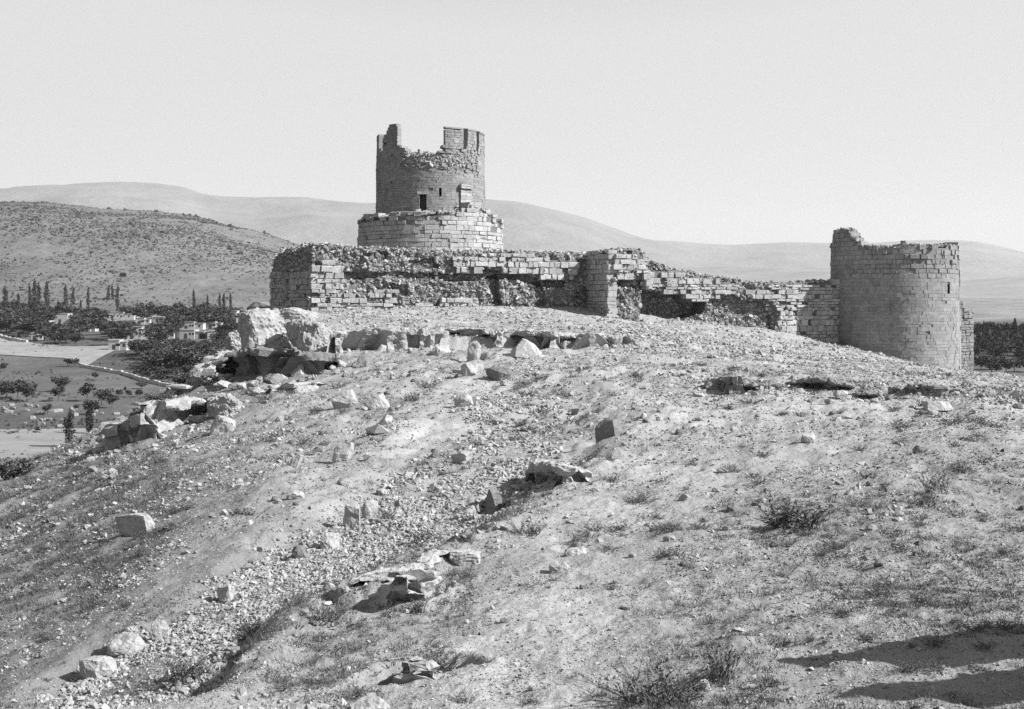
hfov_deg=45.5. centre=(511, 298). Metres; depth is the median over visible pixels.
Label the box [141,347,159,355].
orchard tree
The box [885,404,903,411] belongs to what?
thorn bush
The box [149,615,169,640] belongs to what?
boulder
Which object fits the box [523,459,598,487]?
rock
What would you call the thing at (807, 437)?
stone block
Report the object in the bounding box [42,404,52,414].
orchard tree
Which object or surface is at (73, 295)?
poplar tree
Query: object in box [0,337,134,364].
road
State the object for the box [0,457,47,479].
dry shrub
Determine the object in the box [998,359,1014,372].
orchard tree
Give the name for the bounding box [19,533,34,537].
thorn bush
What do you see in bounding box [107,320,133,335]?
orchard tree
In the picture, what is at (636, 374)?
thorn bush
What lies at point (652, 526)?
thorn bush
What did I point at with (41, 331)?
orchard tree
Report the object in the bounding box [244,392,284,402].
thorn bush
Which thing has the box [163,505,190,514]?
thorn bush
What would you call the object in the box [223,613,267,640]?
dry shrub
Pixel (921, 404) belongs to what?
thorn bush
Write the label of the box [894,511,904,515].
loose stone
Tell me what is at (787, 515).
dry shrub
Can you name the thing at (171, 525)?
thorn bush
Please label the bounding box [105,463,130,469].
thorn bush
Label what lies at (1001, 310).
valley ground
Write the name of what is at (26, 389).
orchard tree
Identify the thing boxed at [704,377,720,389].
boulder
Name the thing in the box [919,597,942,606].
thorn bush
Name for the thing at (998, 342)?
orchard tree
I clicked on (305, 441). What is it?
thorn bush
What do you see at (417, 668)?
rock ledge
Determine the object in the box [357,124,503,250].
tall tower
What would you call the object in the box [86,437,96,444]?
broken rock
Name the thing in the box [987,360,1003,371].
orchard tree
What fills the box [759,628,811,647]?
dry shrub
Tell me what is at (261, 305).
stone block
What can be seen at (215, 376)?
broken rock
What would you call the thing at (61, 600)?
loose stone
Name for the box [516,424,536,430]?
thorn bush
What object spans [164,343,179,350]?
orchard tree
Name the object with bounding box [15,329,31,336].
flat roof house
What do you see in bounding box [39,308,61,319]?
orchard tree
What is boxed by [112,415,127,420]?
broken rock
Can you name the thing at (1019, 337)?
orchard tree
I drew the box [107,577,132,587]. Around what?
thorn bush
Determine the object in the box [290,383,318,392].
rock slab
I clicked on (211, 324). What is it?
flat roof house
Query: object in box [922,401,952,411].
boulder
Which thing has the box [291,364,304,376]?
boulder
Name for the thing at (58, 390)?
orchard tree
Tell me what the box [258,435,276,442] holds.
thorn bush
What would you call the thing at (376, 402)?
rock slab
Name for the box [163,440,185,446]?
thorn bush
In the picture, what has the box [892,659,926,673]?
thorn bush
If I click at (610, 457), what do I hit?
thorn bush
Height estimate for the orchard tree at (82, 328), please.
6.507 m
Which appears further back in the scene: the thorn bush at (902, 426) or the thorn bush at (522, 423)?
the thorn bush at (522, 423)
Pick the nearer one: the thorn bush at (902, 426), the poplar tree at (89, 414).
the thorn bush at (902, 426)
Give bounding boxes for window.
[199,333,204,338]
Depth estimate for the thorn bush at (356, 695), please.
16.35 m
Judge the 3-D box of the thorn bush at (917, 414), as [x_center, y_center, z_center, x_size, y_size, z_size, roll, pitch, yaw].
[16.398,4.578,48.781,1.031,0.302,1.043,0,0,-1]
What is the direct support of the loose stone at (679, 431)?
on the ground at (226, 543)
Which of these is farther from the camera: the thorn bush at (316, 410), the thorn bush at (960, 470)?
the thorn bush at (316, 410)
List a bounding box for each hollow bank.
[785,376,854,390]
[849,392,883,398]
[888,383,963,395]
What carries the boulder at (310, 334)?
on the ground at (226, 543)
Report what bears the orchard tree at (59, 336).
on the valley ground at (1001, 310)
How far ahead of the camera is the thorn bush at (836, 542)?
23.99 m
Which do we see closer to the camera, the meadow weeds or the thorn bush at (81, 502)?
the thorn bush at (81, 502)
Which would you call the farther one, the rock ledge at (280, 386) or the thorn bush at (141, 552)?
the rock ledge at (280, 386)
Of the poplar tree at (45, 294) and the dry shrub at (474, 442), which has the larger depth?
the poplar tree at (45, 294)
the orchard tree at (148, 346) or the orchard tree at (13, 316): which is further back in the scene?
the orchard tree at (13, 316)
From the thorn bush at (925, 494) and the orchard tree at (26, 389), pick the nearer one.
the thorn bush at (925, 494)
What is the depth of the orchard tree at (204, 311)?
699.45 m
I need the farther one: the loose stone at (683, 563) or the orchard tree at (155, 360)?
the orchard tree at (155, 360)
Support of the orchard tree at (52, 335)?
on the valley ground at (1001, 310)
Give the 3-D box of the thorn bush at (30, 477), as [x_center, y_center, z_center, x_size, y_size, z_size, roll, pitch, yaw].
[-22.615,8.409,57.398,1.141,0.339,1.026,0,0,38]
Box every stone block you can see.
[247,301,269,309]
[484,486,502,514]
[595,419,622,442]
[801,432,814,443]
[833,390,847,398]
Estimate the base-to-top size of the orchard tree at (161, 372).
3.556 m
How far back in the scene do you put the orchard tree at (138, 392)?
333.25 m
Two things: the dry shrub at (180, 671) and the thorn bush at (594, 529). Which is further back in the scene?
the thorn bush at (594, 529)
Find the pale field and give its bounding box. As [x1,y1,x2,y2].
[0,428,93,462]
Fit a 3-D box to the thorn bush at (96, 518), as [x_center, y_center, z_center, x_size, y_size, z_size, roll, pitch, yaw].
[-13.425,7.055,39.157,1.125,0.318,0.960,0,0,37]
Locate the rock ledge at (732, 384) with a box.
[698,375,765,394]
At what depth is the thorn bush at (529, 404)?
55.83 m
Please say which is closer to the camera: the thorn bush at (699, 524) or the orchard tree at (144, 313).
the thorn bush at (699, 524)
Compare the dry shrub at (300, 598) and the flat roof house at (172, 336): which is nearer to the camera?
the dry shrub at (300, 598)
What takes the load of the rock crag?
on the ground at (226, 543)
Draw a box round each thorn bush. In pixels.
[0,563,15,570]
[14,510,30,517]
[19,474,39,480]
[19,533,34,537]
[20,584,49,593]
[24,630,55,641]
[26,539,57,552]
[30,601,48,611]
[31,631,56,641]
[33,626,53,636]
[34,506,59,516]
[39,556,58,566]
[51,484,73,494]
[56,443,78,449]
[63,552,86,563]
[71,496,91,504]
[75,510,105,522]
[85,595,113,604]
[92,489,118,497]
[99,456,118,462]
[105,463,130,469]
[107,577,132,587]
[109,596,148,607]
[119,542,135,548]
[129,545,160,556]
[137,529,165,537]
[142,449,161,455]
[152,524,173,532]
[160,519,191,529]
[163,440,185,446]
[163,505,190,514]
[170,501,198,510]
[217,504,254,515]
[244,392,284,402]
[244,507,261,515]
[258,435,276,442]
[260,670,302,684]
[267,674,309,690]
[269,431,288,436]
[279,389,297,394]
[290,434,321,444]
[292,673,330,684]
[297,404,330,413]
[301,639,342,651]
[310,428,333,434]
[310,439,334,445]
[321,380,349,387]
[334,408,351,412]
[339,684,375,699]
[386,547,409,557]
[403,394,422,401]
[413,379,441,387]
[442,690,481,703]
[452,568,482,578]
[508,688,553,704]
[509,377,538,385]
[510,418,537,425]
[512,382,531,387]
[515,388,537,396]
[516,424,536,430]
[522,402,536,406]
[529,374,549,379]
[574,462,594,468]
[575,521,610,531]
[583,688,607,697]
[591,541,623,551]
[593,578,623,589]
[597,453,620,460]
[598,472,628,482]
[603,526,621,532]
[604,390,617,395]
[606,523,626,530]
[622,369,649,377]
[642,522,668,531]
[648,512,665,519]
[649,525,682,533]
[653,519,680,532]
[680,458,705,465]
[687,520,715,529]
[687,524,705,529]
[695,361,715,365]
[720,462,748,471]
[723,364,742,370]
[737,398,759,404]
[741,471,761,477]
[746,450,776,456]
[749,370,769,377]
[749,475,774,483]
[756,588,781,595]
[759,381,784,388]
[769,411,787,415]
[770,570,794,576]
[781,536,801,545]
[790,527,817,535]
[792,410,808,416]
[809,545,840,556]
[811,543,838,551]
[822,601,860,617]
[824,549,854,557]
[825,539,851,549]
[834,609,856,617]
[839,558,871,569]
[841,497,870,506]
[843,625,890,643]
[844,592,866,599]
[847,442,878,450]
[851,467,886,478]
[858,378,875,383]
[863,586,891,595]
[871,576,898,586]
[871,598,894,606]
[873,479,898,486]
[881,419,919,429]
[884,597,914,606]
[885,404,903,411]
[890,543,914,552]
[892,653,933,671]
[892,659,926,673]
[900,495,930,504]
[900,590,938,603]
[904,511,932,519]
[908,408,929,416]
[910,520,934,526]
[911,397,939,405]
[914,529,943,540]
[916,492,942,498]
[916,632,961,647]
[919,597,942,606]
[921,654,950,670]
[923,413,948,417]
[925,389,948,397]
[937,416,973,424]
[942,440,968,446]
[944,458,974,469]
[947,465,982,473]
[947,594,979,606]
[948,381,975,385]
[952,619,993,633]
[958,435,978,441]
[961,453,1001,463]
[962,414,990,421]
[962,660,992,672]
[966,417,988,425]
[968,616,1000,628]
[968,634,1006,650]
[970,513,993,521]
[971,512,991,516]
[973,418,1011,427]
[985,616,1017,630]
[990,544,1014,553]
[998,523,1023,531]
[1013,395,1023,403]
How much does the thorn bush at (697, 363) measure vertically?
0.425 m
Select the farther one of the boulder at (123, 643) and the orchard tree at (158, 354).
the orchard tree at (158, 354)
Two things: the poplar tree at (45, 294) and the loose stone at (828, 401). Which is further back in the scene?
the poplar tree at (45, 294)
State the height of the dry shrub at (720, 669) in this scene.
0.540 m
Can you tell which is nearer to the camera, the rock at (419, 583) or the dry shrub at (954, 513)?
the rock at (419, 583)
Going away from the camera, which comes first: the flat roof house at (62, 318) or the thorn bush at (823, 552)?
the thorn bush at (823, 552)
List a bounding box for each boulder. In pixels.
[79,655,116,679]
[107,632,145,656]
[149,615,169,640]
[207,393,240,417]
[210,415,235,434]
[223,330,240,350]
[237,307,290,349]
[284,318,332,351]
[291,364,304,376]
[292,546,306,558]
[320,532,339,549]
[350,692,389,708]
[429,345,450,355]
[453,395,473,406]
[461,361,482,376]
[485,366,511,380]
[549,562,570,572]
[564,546,588,556]
[699,679,710,691]
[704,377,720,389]
[791,374,807,385]
[912,445,921,453]
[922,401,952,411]
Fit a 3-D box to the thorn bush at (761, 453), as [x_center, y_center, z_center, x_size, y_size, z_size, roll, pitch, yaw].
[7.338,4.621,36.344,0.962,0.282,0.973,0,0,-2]
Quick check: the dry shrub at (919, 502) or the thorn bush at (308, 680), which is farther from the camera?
the dry shrub at (919, 502)
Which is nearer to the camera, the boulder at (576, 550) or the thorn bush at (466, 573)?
the thorn bush at (466, 573)
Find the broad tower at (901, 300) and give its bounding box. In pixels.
[829,227,960,368]
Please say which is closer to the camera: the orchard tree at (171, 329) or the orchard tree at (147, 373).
the orchard tree at (147, 373)
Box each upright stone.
[217,583,234,602]
[343,505,360,527]
[361,499,378,518]
[467,341,480,361]
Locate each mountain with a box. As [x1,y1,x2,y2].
[0,182,755,267]
[654,240,1023,279]
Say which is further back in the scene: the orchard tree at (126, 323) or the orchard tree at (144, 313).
the orchard tree at (144, 313)
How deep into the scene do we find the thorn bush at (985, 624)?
16.97 m
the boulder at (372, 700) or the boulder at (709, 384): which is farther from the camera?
the boulder at (709, 384)
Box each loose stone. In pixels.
[13,660,27,667]
[46,516,57,522]
[58,598,66,603]
[66,682,75,687]
[86,456,95,462]
[113,453,121,457]
[125,446,132,452]
[174,686,187,693]
[230,646,242,657]
[275,415,283,421]
[286,490,304,499]
[299,609,309,615]
[309,620,319,625]
[313,447,323,451]
[328,365,335,369]
[336,479,349,485]
[359,406,367,410]
[376,488,388,494]
[412,478,421,483]
[420,606,429,612]
[428,452,439,457]
[493,418,504,423]
[500,380,506,385]
[500,618,508,623]
[528,686,535,690]
[555,454,562,458]
[590,487,599,491]
[627,552,636,557]
[642,418,649,422]
[656,416,662,420]
[663,535,675,541]
[675,429,683,434]
[678,494,691,500]
[680,560,690,566]
[695,415,703,420]
[712,487,719,491]
[716,467,727,472]
[722,525,731,530]
[726,503,738,511]
[754,497,766,502]
[769,541,780,547]
[824,398,834,403]
[867,524,877,530]
[874,559,885,566]
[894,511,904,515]
[979,403,990,409]
[1012,403,1022,408]
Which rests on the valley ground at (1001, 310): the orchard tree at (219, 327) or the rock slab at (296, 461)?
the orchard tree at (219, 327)
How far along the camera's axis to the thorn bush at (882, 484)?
29.97 m
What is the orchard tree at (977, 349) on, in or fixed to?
on the valley ground at (1001, 310)
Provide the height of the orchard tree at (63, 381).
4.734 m
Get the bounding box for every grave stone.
[3,410,13,412]
[53,409,62,411]
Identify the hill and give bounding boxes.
[0,202,297,315]
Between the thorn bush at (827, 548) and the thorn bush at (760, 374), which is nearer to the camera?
the thorn bush at (827, 548)
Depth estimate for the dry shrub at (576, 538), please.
25.82 m
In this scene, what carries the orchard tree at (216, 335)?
on the valley ground at (1001, 310)
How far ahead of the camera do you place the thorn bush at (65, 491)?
47.49 m
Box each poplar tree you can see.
[1,285,8,307]
[15,293,20,308]
[28,283,31,307]
[31,278,38,308]
[35,281,40,304]
[43,281,50,305]
[62,411,76,442]
[63,283,68,304]
[70,289,74,304]
[84,400,94,432]
[86,286,89,307]
[106,285,110,299]
[110,284,114,299]
[114,284,120,310]
[192,289,196,306]
[218,294,220,306]
[222,292,225,307]
[229,293,232,306]
[981,321,985,333]
[1012,318,1017,329]
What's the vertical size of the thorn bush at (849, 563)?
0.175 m
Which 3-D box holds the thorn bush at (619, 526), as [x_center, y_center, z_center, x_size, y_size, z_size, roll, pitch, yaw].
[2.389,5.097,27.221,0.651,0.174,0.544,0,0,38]
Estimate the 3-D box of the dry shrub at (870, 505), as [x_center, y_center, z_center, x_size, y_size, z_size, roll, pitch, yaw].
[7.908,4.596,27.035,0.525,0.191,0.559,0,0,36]
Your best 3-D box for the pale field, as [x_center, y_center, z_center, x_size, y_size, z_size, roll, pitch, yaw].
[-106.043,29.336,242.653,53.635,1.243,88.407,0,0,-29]
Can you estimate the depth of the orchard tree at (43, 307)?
740.08 m
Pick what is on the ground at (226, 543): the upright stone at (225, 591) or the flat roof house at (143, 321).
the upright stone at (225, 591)
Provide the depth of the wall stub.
150.12 m
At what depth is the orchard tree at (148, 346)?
454.95 m
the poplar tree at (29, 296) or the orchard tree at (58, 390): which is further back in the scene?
the poplar tree at (29, 296)
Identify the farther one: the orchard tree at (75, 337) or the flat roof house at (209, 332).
the flat roof house at (209, 332)
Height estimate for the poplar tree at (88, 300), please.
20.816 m
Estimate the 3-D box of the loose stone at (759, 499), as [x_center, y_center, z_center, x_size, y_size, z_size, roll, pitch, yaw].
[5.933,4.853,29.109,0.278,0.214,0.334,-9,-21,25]
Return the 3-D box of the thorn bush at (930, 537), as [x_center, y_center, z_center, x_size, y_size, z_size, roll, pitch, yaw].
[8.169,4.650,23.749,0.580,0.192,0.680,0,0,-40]
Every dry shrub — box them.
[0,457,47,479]
[136,392,179,400]
[154,646,219,683]
[163,368,209,383]
[191,353,211,364]
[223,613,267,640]
[282,588,320,605]
[298,598,358,627]
[367,506,403,520]
[401,528,441,541]
[402,595,429,613]
[419,647,469,671]
[467,437,480,445]
[504,517,545,536]
[565,652,718,707]
[567,531,594,542]
[614,488,669,503]
[647,546,686,558]
[650,669,713,702]
[699,642,746,684]
[740,497,846,530]
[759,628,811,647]
[859,501,881,510]
[886,436,913,443]
[909,469,951,494]
[910,494,943,508]
[940,505,974,517]
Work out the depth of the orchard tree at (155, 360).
404.47 m
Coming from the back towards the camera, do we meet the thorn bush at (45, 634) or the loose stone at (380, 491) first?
the loose stone at (380, 491)
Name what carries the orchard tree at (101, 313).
on the valley ground at (1001, 310)
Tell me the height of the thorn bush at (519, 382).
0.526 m
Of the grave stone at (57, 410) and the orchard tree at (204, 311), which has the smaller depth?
the grave stone at (57, 410)
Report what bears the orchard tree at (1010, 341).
on the valley ground at (1001, 310)
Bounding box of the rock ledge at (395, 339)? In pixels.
[326,327,497,357]
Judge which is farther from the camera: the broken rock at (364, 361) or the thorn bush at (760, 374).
the broken rock at (364, 361)
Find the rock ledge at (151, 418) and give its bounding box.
[100,395,244,452]
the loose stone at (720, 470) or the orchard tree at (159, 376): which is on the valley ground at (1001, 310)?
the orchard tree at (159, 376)
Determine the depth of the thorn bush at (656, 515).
28.31 m
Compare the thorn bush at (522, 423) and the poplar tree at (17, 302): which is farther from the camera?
the poplar tree at (17, 302)
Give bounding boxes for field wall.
[0,334,27,341]
[79,364,170,386]
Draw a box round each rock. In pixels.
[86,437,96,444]
[91,447,104,454]
[100,436,105,447]
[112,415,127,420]
[132,406,139,411]
[186,415,206,422]
[211,373,224,379]
[213,380,230,388]
[223,373,233,379]
[228,383,237,389]
[236,382,249,388]
[247,380,257,386]
[251,389,264,395]
[262,374,283,383]
[306,375,314,380]
[337,360,345,366]
[352,355,373,368]
[368,568,442,607]
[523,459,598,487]
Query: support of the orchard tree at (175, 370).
on the valley ground at (1001, 310)
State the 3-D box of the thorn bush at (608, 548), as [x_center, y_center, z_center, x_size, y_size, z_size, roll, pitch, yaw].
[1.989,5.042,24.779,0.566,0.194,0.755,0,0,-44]
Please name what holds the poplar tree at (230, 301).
on the valley ground at (1001, 310)
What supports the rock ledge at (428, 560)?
on the ground at (226, 543)
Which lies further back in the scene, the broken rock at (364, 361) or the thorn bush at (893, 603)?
the broken rock at (364, 361)
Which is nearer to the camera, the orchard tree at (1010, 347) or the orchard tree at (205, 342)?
the orchard tree at (205, 342)
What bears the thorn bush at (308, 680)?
on the ground at (226, 543)
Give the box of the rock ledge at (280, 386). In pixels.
[265,381,323,394]
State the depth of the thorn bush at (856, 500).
27.80 m
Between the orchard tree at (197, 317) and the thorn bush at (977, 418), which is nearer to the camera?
the thorn bush at (977, 418)
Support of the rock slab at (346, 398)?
on the ground at (226, 543)
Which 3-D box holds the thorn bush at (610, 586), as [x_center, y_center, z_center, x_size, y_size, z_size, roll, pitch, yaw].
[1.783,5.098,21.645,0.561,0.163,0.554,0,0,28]
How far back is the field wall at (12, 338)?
551.39 m
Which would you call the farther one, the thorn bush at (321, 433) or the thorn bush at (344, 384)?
the thorn bush at (344, 384)
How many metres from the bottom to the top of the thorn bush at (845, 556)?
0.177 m
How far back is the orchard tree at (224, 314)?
667.94 m
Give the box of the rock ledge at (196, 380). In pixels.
[166,350,231,396]
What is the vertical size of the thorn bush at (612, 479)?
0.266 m
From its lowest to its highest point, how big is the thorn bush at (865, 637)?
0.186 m
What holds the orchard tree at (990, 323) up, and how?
on the valley ground at (1001, 310)
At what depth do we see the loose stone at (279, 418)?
56.21 m
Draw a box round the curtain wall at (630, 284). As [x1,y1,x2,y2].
[269,241,840,342]
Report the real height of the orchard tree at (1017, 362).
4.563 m
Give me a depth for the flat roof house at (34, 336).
558.07 m
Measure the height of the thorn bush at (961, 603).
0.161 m
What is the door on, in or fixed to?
in the tall tower at (424, 200)
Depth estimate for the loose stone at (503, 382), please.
64.72 m
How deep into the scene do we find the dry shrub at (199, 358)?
88.04 m
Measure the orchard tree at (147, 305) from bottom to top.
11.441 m
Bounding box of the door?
[421,195,426,210]
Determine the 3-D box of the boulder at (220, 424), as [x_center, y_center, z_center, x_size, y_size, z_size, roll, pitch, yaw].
[-12.970,5.819,54.728,1.091,1.057,0.797,18,0,0]
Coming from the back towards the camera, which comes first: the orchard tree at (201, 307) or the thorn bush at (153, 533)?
the orchard tree at (201, 307)
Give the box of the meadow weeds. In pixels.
[0,340,188,458]
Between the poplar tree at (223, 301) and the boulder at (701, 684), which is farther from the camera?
the poplar tree at (223, 301)
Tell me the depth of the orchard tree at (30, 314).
650.84 m
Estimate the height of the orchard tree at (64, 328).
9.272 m
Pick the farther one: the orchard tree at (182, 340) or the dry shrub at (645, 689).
the orchard tree at (182, 340)
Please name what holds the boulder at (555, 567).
on the ground at (226, 543)
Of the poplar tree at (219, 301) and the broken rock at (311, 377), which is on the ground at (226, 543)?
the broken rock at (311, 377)
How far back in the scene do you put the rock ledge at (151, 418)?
59.30 m
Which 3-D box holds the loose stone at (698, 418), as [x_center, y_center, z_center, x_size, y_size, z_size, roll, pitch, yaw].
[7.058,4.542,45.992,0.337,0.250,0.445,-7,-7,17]
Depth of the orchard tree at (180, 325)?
584.24 m
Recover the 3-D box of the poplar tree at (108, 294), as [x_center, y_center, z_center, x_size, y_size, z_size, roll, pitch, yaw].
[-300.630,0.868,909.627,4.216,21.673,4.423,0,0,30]
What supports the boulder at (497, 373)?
on the ground at (226, 543)
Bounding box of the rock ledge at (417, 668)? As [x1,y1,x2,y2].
[357,646,449,684]
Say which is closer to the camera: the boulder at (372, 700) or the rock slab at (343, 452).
the boulder at (372, 700)
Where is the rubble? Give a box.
[0,303,1023,708]
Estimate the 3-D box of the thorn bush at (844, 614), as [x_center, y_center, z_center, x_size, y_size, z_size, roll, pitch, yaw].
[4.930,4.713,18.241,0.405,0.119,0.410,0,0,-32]
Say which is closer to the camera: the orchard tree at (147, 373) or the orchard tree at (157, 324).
the orchard tree at (147, 373)
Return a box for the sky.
[0,0,1023,251]
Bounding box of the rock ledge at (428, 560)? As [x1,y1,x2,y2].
[334,549,449,596]
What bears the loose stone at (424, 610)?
on the ground at (226, 543)
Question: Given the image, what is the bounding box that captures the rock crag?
[201,346,338,380]
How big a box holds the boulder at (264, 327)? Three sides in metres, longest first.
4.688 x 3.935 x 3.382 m
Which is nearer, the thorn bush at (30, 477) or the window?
the thorn bush at (30, 477)
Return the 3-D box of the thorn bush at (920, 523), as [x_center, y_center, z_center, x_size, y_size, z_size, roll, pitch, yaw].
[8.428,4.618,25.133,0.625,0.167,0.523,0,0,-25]
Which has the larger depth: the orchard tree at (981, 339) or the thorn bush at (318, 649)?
the orchard tree at (981, 339)
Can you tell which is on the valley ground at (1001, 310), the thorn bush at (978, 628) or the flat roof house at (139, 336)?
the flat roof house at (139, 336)
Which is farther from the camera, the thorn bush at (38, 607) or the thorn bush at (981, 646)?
the thorn bush at (38, 607)
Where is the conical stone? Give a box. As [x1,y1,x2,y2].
[510,338,541,357]
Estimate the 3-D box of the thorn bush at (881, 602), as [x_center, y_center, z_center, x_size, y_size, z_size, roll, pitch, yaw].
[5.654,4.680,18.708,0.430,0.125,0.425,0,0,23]
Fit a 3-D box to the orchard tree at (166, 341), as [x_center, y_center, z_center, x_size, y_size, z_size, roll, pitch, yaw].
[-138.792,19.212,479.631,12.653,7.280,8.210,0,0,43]
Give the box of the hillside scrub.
[0,201,298,305]
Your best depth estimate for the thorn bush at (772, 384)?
60.75 m
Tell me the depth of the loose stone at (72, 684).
20.80 m
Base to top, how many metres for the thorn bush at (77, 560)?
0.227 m
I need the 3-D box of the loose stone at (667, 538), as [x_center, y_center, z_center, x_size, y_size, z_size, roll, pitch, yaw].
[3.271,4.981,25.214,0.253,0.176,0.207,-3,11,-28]
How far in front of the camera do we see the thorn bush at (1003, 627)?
16.80 m
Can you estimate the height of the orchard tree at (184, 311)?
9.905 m
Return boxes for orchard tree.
[0,309,15,315]
[0,316,24,332]
[0,362,8,370]
[0,380,18,399]
[1,314,20,320]
[11,303,27,307]
[11,322,31,333]
[11,379,26,398]
[13,316,59,330]
[15,308,35,313]
[15,381,38,400]
[18,307,40,312]
[20,310,44,317]
[29,304,49,310]
[34,329,49,340]
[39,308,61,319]
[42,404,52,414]
[46,331,60,343]
[47,303,71,312]
[48,331,71,344]
[50,385,64,400]
[51,376,72,386]
[53,324,81,332]
[57,324,78,343]
[60,304,79,312]
[65,318,89,332]
[65,333,84,345]
[67,323,88,330]
[68,314,92,323]
[69,358,79,366]
[70,312,94,317]
[76,307,99,313]
[78,383,96,399]
[82,400,100,409]
[84,318,97,324]
[87,319,112,334]
[89,310,111,318]
[93,387,114,404]
[97,321,119,338]
[101,325,140,338]
[106,394,119,407]
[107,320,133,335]
[115,389,122,396]
[117,305,135,311]
[124,339,148,353]
[125,307,142,317]
[128,340,146,352]
[134,339,165,351]
[135,303,155,310]
[135,366,151,372]
[135,381,147,388]
[135,389,142,395]
[138,310,152,317]
[138,370,156,377]
[140,354,172,367]
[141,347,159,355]
[144,325,168,334]
[144,332,168,340]
[146,343,170,348]
[148,323,163,330]
[150,338,169,343]
[150,348,182,368]
[151,305,172,315]
[152,366,165,370]
[152,373,164,380]
[154,349,185,368]
[156,368,173,374]
[160,316,187,323]
[160,346,184,359]
[161,309,169,315]
[164,324,179,333]
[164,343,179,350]
[164,369,182,376]
[166,338,180,343]
[167,304,183,311]
[168,310,182,316]
[171,322,184,331]
[172,338,190,343]
[174,343,185,349]
[174,361,190,365]
[175,308,199,316]
[177,347,220,364]
[180,365,193,372]
[182,313,211,323]
[183,340,199,346]
[183,344,207,354]
[187,302,217,309]
[189,305,217,311]
[200,309,212,314]
[202,339,222,347]
[203,341,223,351]
[204,313,224,321]
[206,306,225,309]
[208,329,233,341]
[209,309,238,318]
[211,312,227,322]
[212,323,231,332]
[219,317,235,323]
[220,323,237,333]
[973,322,992,335]
[973,346,984,354]
[974,355,991,369]
[975,336,992,349]
[977,332,992,336]
[980,339,995,350]
[984,356,999,363]
[984,360,1000,372]
[985,321,996,331]
[987,346,1009,356]
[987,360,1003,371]
[994,331,1009,336]
[994,339,1008,345]
[995,323,1013,330]
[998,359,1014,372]
[1000,344,1015,355]
[1003,338,1016,345]
[1007,360,1021,371]
[1012,329,1023,333]
[1012,335,1023,343]
[1012,349,1023,357]
[1017,341,1023,350]
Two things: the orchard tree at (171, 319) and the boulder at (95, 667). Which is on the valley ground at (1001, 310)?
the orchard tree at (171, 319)
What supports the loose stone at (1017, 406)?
on the ground at (226, 543)
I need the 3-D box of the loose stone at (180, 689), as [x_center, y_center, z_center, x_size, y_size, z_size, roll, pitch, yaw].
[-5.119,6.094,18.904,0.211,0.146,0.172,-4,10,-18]
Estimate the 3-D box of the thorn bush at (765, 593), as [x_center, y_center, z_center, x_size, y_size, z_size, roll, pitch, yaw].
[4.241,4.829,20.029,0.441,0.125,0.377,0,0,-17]
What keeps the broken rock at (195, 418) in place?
on the ground at (226, 543)
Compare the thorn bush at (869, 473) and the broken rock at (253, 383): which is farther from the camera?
the broken rock at (253, 383)
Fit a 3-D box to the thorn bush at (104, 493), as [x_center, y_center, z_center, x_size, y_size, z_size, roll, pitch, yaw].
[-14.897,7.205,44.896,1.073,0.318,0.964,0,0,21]
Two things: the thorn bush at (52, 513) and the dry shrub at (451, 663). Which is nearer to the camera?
the dry shrub at (451, 663)
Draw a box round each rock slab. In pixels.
[114,513,155,536]
[279,307,318,319]
[289,454,302,468]
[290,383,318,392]
[331,389,358,408]
[332,441,353,463]
[364,393,389,409]
[449,548,480,566]
[451,450,475,463]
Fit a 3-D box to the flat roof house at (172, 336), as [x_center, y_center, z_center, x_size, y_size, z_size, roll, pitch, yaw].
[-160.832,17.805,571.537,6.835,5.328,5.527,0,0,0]
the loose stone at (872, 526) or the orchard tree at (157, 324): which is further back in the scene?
the orchard tree at (157, 324)
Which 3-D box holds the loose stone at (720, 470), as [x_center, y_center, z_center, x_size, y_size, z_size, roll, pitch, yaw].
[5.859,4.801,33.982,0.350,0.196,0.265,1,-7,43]
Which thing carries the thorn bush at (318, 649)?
on the ground at (226, 543)
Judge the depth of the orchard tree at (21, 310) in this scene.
701.13 m
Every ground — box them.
[0,298,1023,428]
[0,303,1023,708]
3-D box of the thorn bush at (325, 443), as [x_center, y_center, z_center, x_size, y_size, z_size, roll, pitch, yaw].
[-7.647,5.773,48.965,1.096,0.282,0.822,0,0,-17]
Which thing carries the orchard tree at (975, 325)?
on the valley ground at (1001, 310)
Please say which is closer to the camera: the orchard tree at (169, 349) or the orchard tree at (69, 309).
the orchard tree at (169, 349)
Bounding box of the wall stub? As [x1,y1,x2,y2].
[960,300,973,370]
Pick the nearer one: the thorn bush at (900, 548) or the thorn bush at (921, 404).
the thorn bush at (900, 548)
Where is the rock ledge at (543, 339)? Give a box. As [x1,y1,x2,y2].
[492,329,635,349]
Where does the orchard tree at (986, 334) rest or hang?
on the valley ground at (1001, 310)
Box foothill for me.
[672,267,1023,298]
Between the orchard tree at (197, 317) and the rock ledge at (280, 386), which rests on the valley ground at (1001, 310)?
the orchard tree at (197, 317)
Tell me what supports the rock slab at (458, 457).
on the ground at (226, 543)
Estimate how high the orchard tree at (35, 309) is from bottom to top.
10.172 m
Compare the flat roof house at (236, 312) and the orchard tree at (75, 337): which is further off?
the flat roof house at (236, 312)
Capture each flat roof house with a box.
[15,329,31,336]
[31,332,43,339]
[54,313,72,322]
[83,326,98,331]
[107,312,137,319]
[108,339,129,349]
[126,326,151,339]
[135,318,151,324]
[153,316,164,322]
[163,331,176,338]
[179,329,206,338]
[181,321,205,329]
[206,321,222,328]
[207,330,215,338]
[232,310,240,322]
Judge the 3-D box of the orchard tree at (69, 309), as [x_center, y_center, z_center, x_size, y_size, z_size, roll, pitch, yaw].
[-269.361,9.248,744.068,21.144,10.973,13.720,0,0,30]
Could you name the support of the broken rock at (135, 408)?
on the ground at (226, 543)
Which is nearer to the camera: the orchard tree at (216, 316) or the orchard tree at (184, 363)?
the orchard tree at (184, 363)

